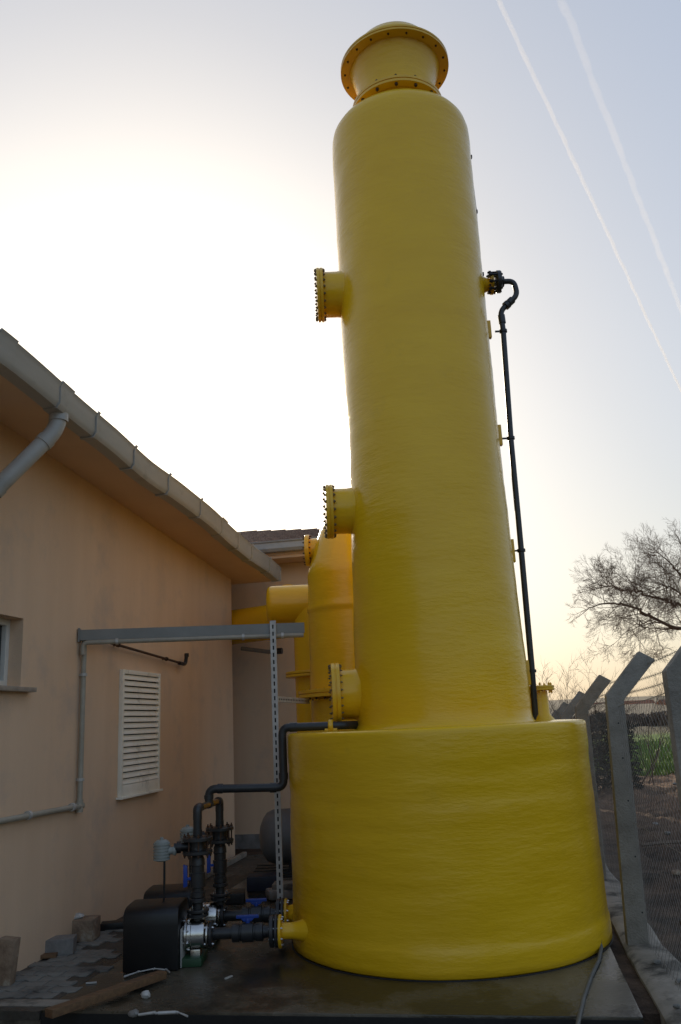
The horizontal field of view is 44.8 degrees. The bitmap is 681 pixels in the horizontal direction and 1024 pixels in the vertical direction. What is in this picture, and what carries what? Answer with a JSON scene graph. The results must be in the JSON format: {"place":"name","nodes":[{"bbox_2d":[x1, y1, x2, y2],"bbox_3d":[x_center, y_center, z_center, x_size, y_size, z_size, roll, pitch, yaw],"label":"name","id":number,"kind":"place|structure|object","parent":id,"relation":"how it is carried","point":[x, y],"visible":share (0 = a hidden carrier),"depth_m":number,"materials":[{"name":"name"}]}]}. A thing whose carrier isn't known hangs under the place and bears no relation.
{"place":"outdoors","nodes":[
{"label":"outdoors","id":0,"kind":"place"},
{"bbox_2d":[0,915,123,998],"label":"pavement","id":1,"kind":"structure","parent":0,"point":[49,978],"depth_m":5.84,"materials":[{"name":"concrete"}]},
{"bbox_2d":[0,936,19,985],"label":"brick","id":2,"kind":"object","parent":1,"relation":"on","point":[9,948],"visible":1,"depth_m":5.64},
{"bbox_2d":[40,952,57,958],"bbox_3d":[-2.299,3.361,6.252,0.302,0.027,0.071,-1,-14,-6],"label":"wood scrap","id":3,"kind":"object","parent":1,"relation":"on","point":[50,955],"visible":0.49,"depth_m":6.23,"materials":[{"name":"brown wood"}]},
{"bbox_2d":[45,934,76,954],"bbox_3d":[-2.179,3.344,6.379,0.254,0.112,0.161,-1,-14,-6],"label":"paving block","id":4,"kind":"object","parent":1,"relation":"on","point":[63,944],"depth_m":6.31,"materials":[{"name":"grey concrete"}]},
{"bbox_2d":[72,915,100,941],"bbox_3d":[-2.107,3.414,6.773,0.222,0.164,0.183,-4,-14,6],"label":"wall block","id":5,"kind":"object","parent":1,"relation":"on","point":[86,928],"depth_m":6.70,"materials":[{"name":"brick"}]},
{"bbox_2d":[74,913,83,918],"bbox_3d":[-2.148,3.317,6.778,0.088,0.056,0.083,-3,-14,0],"label":"mortar lump","id":6,"kind":"object","parent":5,"relation":"on","point":[79,915],"visible":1,"depth_m":6.75,"materials":[{"name":"white stone"}]},
{"bbox_2d":[0,328,280,971],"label":"building","id":7,"kind":"structure","parent":0,"point":[105,524],"depth_m":7.39,"materials":[{"name":"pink paint"}]},
{"bbox_2d":[0,618,36,692],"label":"window","id":8,"kind":"structure","parent":7,"relation":"in","point":[4,623],"depth_m":6.32,"materials":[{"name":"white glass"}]},
{"bbox_2d":[0,640,86,823],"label":"conduit","id":9,"kind":"object","parent":7,"relation":"attached to","point":[78,806],"visible":1,"depth_m":6.96,"materials":[{"name":"metal"}]},
{"bbox_2d":[111,644,188,665],"bbox_3d":[-2.014,1.447,8.475,0.096,0.144,2.248,-6,-15,11],"label":"water pipe","id":10,"kind":"object","parent":7,"relation":"attached to","point":[186,656],"visible":0.84,"depth_m":8.79,"materials":[{"name":"metal"}]},
{"bbox_2d":[78,623,303,654],"bbox_3d":[-1.310,1.120,7.357,1.980,0.230,0.094,-1,-14,-7],"label":"cable tray","id":11,"kind":"object","parent":7,"relation":"attached to","point":[179,634],"visible":1,"depth_m":7.33,"materials":[{"name":"grey paint"}]},
{"bbox_2d":[247,872,276,891],"bbox_3d":[-0.794,3.818,8.532,0.320,0.140,0.250,-3,-14,0],"label":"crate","id":12,"kind":"object","parent":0,"point":[264,881],"visible":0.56,"depth_m":8.42,"materials":[{"name":"black plastic"}]},
{"bbox_2d":[266,888,292,899],"bbox_3d":[-0.581,3.691,8.004,0.262,0.091,0.200,2,-15,-18],"label":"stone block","id":13,"kind":"object","parent":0,"point":[271,893],"visible":0.62,"depth_m":7.93,"materials":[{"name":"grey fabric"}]},
{"bbox_2d":[272,881,292,888],"bbox_3d":[-0.544,3.620,8.022,0.223,0.051,0.174,-4,-14,5],"label":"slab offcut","id":14,"kind":"object","parent":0,"point":[287,884],"visible":0.52,"depth_m":7.94,"materials":[{"name":"concrete"}]},
{"bbox_2d":[0,0,680,699],"label":"sky","id":15,"kind":"structure","parent":0,"point":[168,214],"materials":[{"name":"white"}]},
{"bbox_2d":[235,725,680,1023],"bbox_3d":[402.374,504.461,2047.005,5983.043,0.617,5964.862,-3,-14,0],"label":"ground","id":16,"kind":"structure","parent":0,"point":[648,1009],"depth_m":9.37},
{"bbox_2d":[0,999,68,1023],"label":"kerb","id":17,"kind":"structure","parent":16,"relation":"on","point":[29,1002],"depth_m":5.19,"materials":[{"name":"concrete"}]},
{"bbox_2d":[0,855,270,1020],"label":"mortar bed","id":18,"kind":"object","parent":16,"relation":"on","point":[239,871],"visible":0.27,"depth_m":6.45,"materials":[{"name":"grey concrete"}]},
{"bbox_2d":[100,920,122,930],"bbox_3d":[-1.779,3.546,7.117,0.550,0.060,0.120,-1,-14,-8],"label":"pipe","id":19,"kind":"object","parent":18,"relation":"on","point":[111,925],"visible":0.45,"depth_m":7.04,"materials":[{"name":"black plastic"}]},
{"bbox_2d":[188,852,246,882],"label":"wall foot kerb","id":20,"kind":"structure","parent":18,"relation":"on","point":[236,858],"depth_m":10.18,"materials":[{"name":"concrete"}]},
{"bbox_2d":[231,528,320,848],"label":"building","id":21,"kind":"structure","parent":16,"relation":"on","point":[252,716],"depth_m":12.06,"materials":[{"name":"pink paint"}]},
{"bbox_2d":[241,647,282,653],"bbox_3d":[-1.103,1.922,11.503,0.643,0.150,0.096,-8,-15,20],"label":"wall pipe","id":22,"kind":"object","parent":21,"relation":"attached to","point":[266,651],"depth_m":11.48,"materials":[{"name":"black metal"}]},
{"bbox_2d":[41,878,643,1022],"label":"slab","id":23,"kind":"structure","parent":16,"relation":"on","point":[267,980],"depth_m":5.11,"materials":[{"name":"grey concrete"}]},
{"bbox_2d":[45,970,166,1018],"bbox_3d":[-1.454,3.026,5.202,0.075,0.045,0.872,-13,-18,35],"label":"plank","id":24,"kind":"object","parent":23,"relation":"on","point":[72,1005],"visible":1,"depth_m":5.14,"materials":[{"name":"brown wood"}]},
{"bbox_2d":[128,1009,138,1017],"bbox_3d":[-1.221,2.958,4.875,0.069,0.042,0.055,2,-15,-18],"label":"mortar lump","id":25,"kind":"object","parent":23,"relation":"on","point":[133,1013],"visible":1,"depth_m":4.86,"materials":[{"name":"grey stone"}]},
{"bbox_2d":[141,990,149,998],"bbox_3d":[-1.230,3.041,5.208,0.065,0.047,0.049,-3,-14,0],"label":"crumpled wrapper","id":26,"kind":"object","parent":23,"relation":"on","point":[145,994],"visible":1,"depth_m":5.19,"materials":[{"name":"white paper"}]},
{"bbox_2d":[123,968,169,977],"bbox_3d":[-1.335,3.171,5.698,0.314,0.026,0.083,0,-15,-12],"label":"torn strip","id":27,"kind":"object","parent":23,"relation":"on","point":[124,976],"visible":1,"depth_m":5.72,"materials":[{"name":"white plastic"}]},
{"bbox_2d":[138,1010,187,1016],"bbox_3d":[-1.034,2.938,4.845,0.309,0.029,0.048,-6,-15,11],"label":"torn strip","id":28,"kind":"object","parent":23,"relation":"on","point":[160,1013],"visible":1,"depth_m":4.84,"materials":[{"name":"white plastic"}]},
{"bbox_2d":[123,820,283,972],"bbox_3d":[-0.985,2.753,6.071,1.113,0.998,0.410,-3,-14,0],"label":"pump","id":29,"kind":"object","parent":23,"relation":"on","point":[169,933],"visible":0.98,"depth_m":5.91,"materials":[{"name":"metal"}]},
{"bbox_2d":[153,837,176,901],"bbox_3d":[-1.290,2.654,6.069,0.172,0.497,0.124,-3,-14,0],"label":"actuator","id":30,"kind":"object","parent":29,"relation":"attached to","point":[163,850],"visible":1,"depth_m":6.07,"materials":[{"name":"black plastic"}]},
{"bbox_2d":[193,721,357,819],"bbox_3d":[-0.474,2.018,6.546,1.288,0.672,0.637,-3,-14,0],"label":"discharge pipe","id":31,"kind":"object","parent":29,"relation":"on","point":[217,802],"visible":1,"depth_m":6.51,"materials":[{"name":"grey plastic"}]},
{"bbox_2d":[143,811,288,944],"bbox_3d":[-0.978,2.894,6.623,1.113,0.998,0.410,-3,-14,0],"label":"pump","id":32,"kind":"object","parent":23,"relation":"on","point":[220,915],"visible":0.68,"depth_m":6.54,"materials":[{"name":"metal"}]},
{"bbox_2d":[180,825,192,886],"bbox_3d":[-1.202,2.771,6.626,0.172,0.497,0.124,-3,-14,0],"label":"actuator","id":33,"kind":"object","parent":32,"relation":"on","point":[186,830],"visible":0.53,"depth_m":6.63,"materials":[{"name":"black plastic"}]},
{"bbox_2d":[214,888,244,904],"bbox_3d":[-1.070,3.702,7.946,0.300,0.100,0.260,-1,-14,-6],"label":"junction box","id":34,"kind":"object","parent":23,"relation":"on","point":[237,896],"visible":0.58,"depth_m":7.83,"materials":[{"name":"black plastic"}]},
{"bbox_2d":[253,863,291,877],"bbox_3d":[-0.406,3.982,9.151,1.100,0.082,0.910,-3,-14,0],"label":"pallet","id":35,"kind":"object","parent":23,"relation":"on","point":[266,867],"visible":0.18,"depth_m":9.16,"materials":[{"name":"brown wood"}]},
{"bbox_2d":[259,808,291,870],"bbox_3d":[-0.222,3.652,9.289,1.380,0.640,0.580,-3,-14,0],"label":"drum","id":36,"kind":"object","parent":35,"relation":"on","point":[267,838],"visible":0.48,"depth_m":9.07,"materials":[{"name":"black plastic"}]},
{"bbox_2d":[270,620,283,898],"bbox_3d":[-0.548,2.204,7.113,0.130,2.540,0.130,-3,-14,0],"label":"strut post","id":37,"kind":"object","parent":23,"relation":"on","point":[277,795],"visible":0.79,"depth_m":7.12,"materials":[{"name":"metal"}]},
{"bbox_2d":[278,696,309,703],"bbox_3d":[-0.465,1.804,7.918,0.033,0.050,1.360,-5,-15,10],"label":"slotted bracket","id":38,"kind":"object","parent":37,"relation":"attached to","point":[292,700],"visible":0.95,"depth_m":7.90,"materials":[{"name":"metal"}]},
{"bbox_2d":[298,523,356,730],"bbox_3d":[0.153,1.893,8.804,1.200,3.910,1.200,-3,-14,0],"label":"scrubber vessel","id":39,"kind":"object","parent":23,"relation":"on","point":[330,600],"visible":0.28,"depth_m":8.64,"materials":[{"name":"yellow paint"}]},
{"bbox_2d":[231,584,322,731],"bbox_3d":[-0.788,2.681,10.406,1.295,3.265,3.325,8,-18,-35],"label":"exhaust duct","id":40,"kind":"object","parent":39,"relation":"attached to","point":[287,603],"visible":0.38,"depth_m":9.67,"materials":[{"name":"yellow paint"}]},
{"bbox_2d":[40,1013,643,1023],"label":"slab edge","id":41,"kind":"object","parent":23,"relation":"attached to","point":[71,1018],"visible":1,"depth_m":4.81,"materials":[{"name":"black concrete"}]},
{"bbox_2d":[277,21,612,981],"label":"scrubber tower","id":42,"kind":"structure","parent":23,"relation":"on","point":[443,821],"depth_m":6.41,"materials":[{"name":"yellow paint"}]},
{"bbox_2d":[325,719,336,730],"bbox_3d":[-0.077,1.707,6.592,0.100,0.100,0.101,-3,-14,0],"label":"pipe saddle","id":43,"kind":"object","parent":42,"relation":"attached to","point":[330,725],"visible":0.84,"depth_m":6.55,"materials":[{"name":"yellow paint"}]},
{"bbox_2d":[486,270,537,719],"bbox_3d":[1.593,-0.278,7.254,0.318,4.089,0.210,-3,-14,0],"label":"drain pipe","id":44,"kind":"object","parent":42,"relation":"attached to","point":[500,280],"visible":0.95,"depth_m":7.26,"materials":[{"name":"grey plastic"}]},
{"bbox_2d":[576,943,602,1023],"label":"cable","id":45,"kind":"object","parent":23,"relation":"on","point":[585,992],"visible":0.95,"depth_m":4.96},
{"bbox_2d":[534,649,634,784],"bbox_3d":[5.011,4.531,18.020,2.796,3.109,2.873,-11,-16,28],"label":"shrub","id":46,"kind":"object","parent":16,"relation":"on","point":[566,698],"visible":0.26,"depth_m":18.02,"materials":[{"name":"brown plant"}]},
{"bbox_2d":[589,712,645,791],"bbox_3d":[5.254,5.114,17.645,2.189,1.738,1.157,-3,-14,0],"label":"hedge","id":47,"kind":"object","parent":16,"relation":"on","point":[630,741],"visible":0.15,"depth_m":17.38,"materials":[{"name":"green plant"}]},
{"bbox_2d":[572,710,668,726],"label":"scrub","id":48,"kind":"object","parent":16,"relation":"on","point":[645,719],"visible":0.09,"depth_m":74.18,"materials":[{"name":"brown plant"}]},
{"bbox_2d":[574,667,670,785],"bbox_3d":[6.543,4.842,18.826,3.288,2.767,2.296,0,-15,-11],"label":"shrub","id":49,"kind":"object","parent":16,"relation":"on","point":[656,758],"visible":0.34,"depth_m":18.82,"materials":[{"name":"brown plant"}]},
{"bbox_2d":[565,517,680,669],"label":"bare tree","id":50,"kind":"object","parent":16,"relation":"on","point":[630,589],"visible":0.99,"depth_m":21.70,"materials":[{"name":"brown plant"}]},
{"bbox_2d":[624,700,654,704],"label":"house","id":51,"kind":"structure","parent":16,"relation":"on","point":[646,702],"depth_m":241.36,"materials":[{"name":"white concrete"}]},
{"bbox_2d":[604,866,680,1023],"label":"fence footing","id":52,"kind":"object","parent":16,"relation":"on","point":[661,987],"visible":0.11,"depth_m":5.29,"materials":[{"name":"concrete"}]},
{"bbox_2d":[551,646,680,990],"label":"fence","id":53,"kind":"object","parent":52,"relation":"on","point":[630,868],"visible":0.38,"depth_m":5.96,"materials":[{"name":"metal"}]},
{"bbox_2d":[652,959,660,963],"bbox_3d":[2.039,2.904,5.334,0.059,0.029,0.042,-3,-14,0],"label":"stone","id":54,"kind":"object","parent":52,"relation":"on","point":[655,961],"visible":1,"depth_m":5.32,"materials":[{"name":"stone"}]},
{"bbox_2d":[673,1004,680,1008],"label":"stone","id":55,"kind":"object","parent":52,"relation":"on","point":[676,1006],"visible":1,"depth_m":4.52,"materials":[{"name":"stone"}]},
{"bbox_2d":[644,661,667,726],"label":"shrub","id":56,"kind":"object","parent":16,"relation":"on","point":[656,695],"visible":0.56,"depth_m":70.14,"materials":[{"name":"brown plant"}]},
{"bbox_2d":[641,840,680,846],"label":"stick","id":57,"kind":"object","parent":16,"relation":"on","point":[656,844],"visible":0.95,"depth_m":10.22,"materials":[{"name":"brown plant"}]},
{"bbox_2d":[671,869,680,875],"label":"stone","id":58,"kind":"object","parent":16,"relation":"on","point":[674,873],"visible":0.89,"depth_m":8.29,"materials":[{"name":"stone"}]},
{"bbox_2d":[548,696,666,717],"bbox_3d":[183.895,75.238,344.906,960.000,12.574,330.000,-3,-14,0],"label":"hill","id":59,"kind":"structure","parent":0,"point":[626,707],"depth_m":237.06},
{"bbox_2d":[594,736,674,775],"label":"grass","id":60,"kind":"structure","parent":0,"point":[663,767],"depth_m":25.51,"materials":[{"name":"green plant"}]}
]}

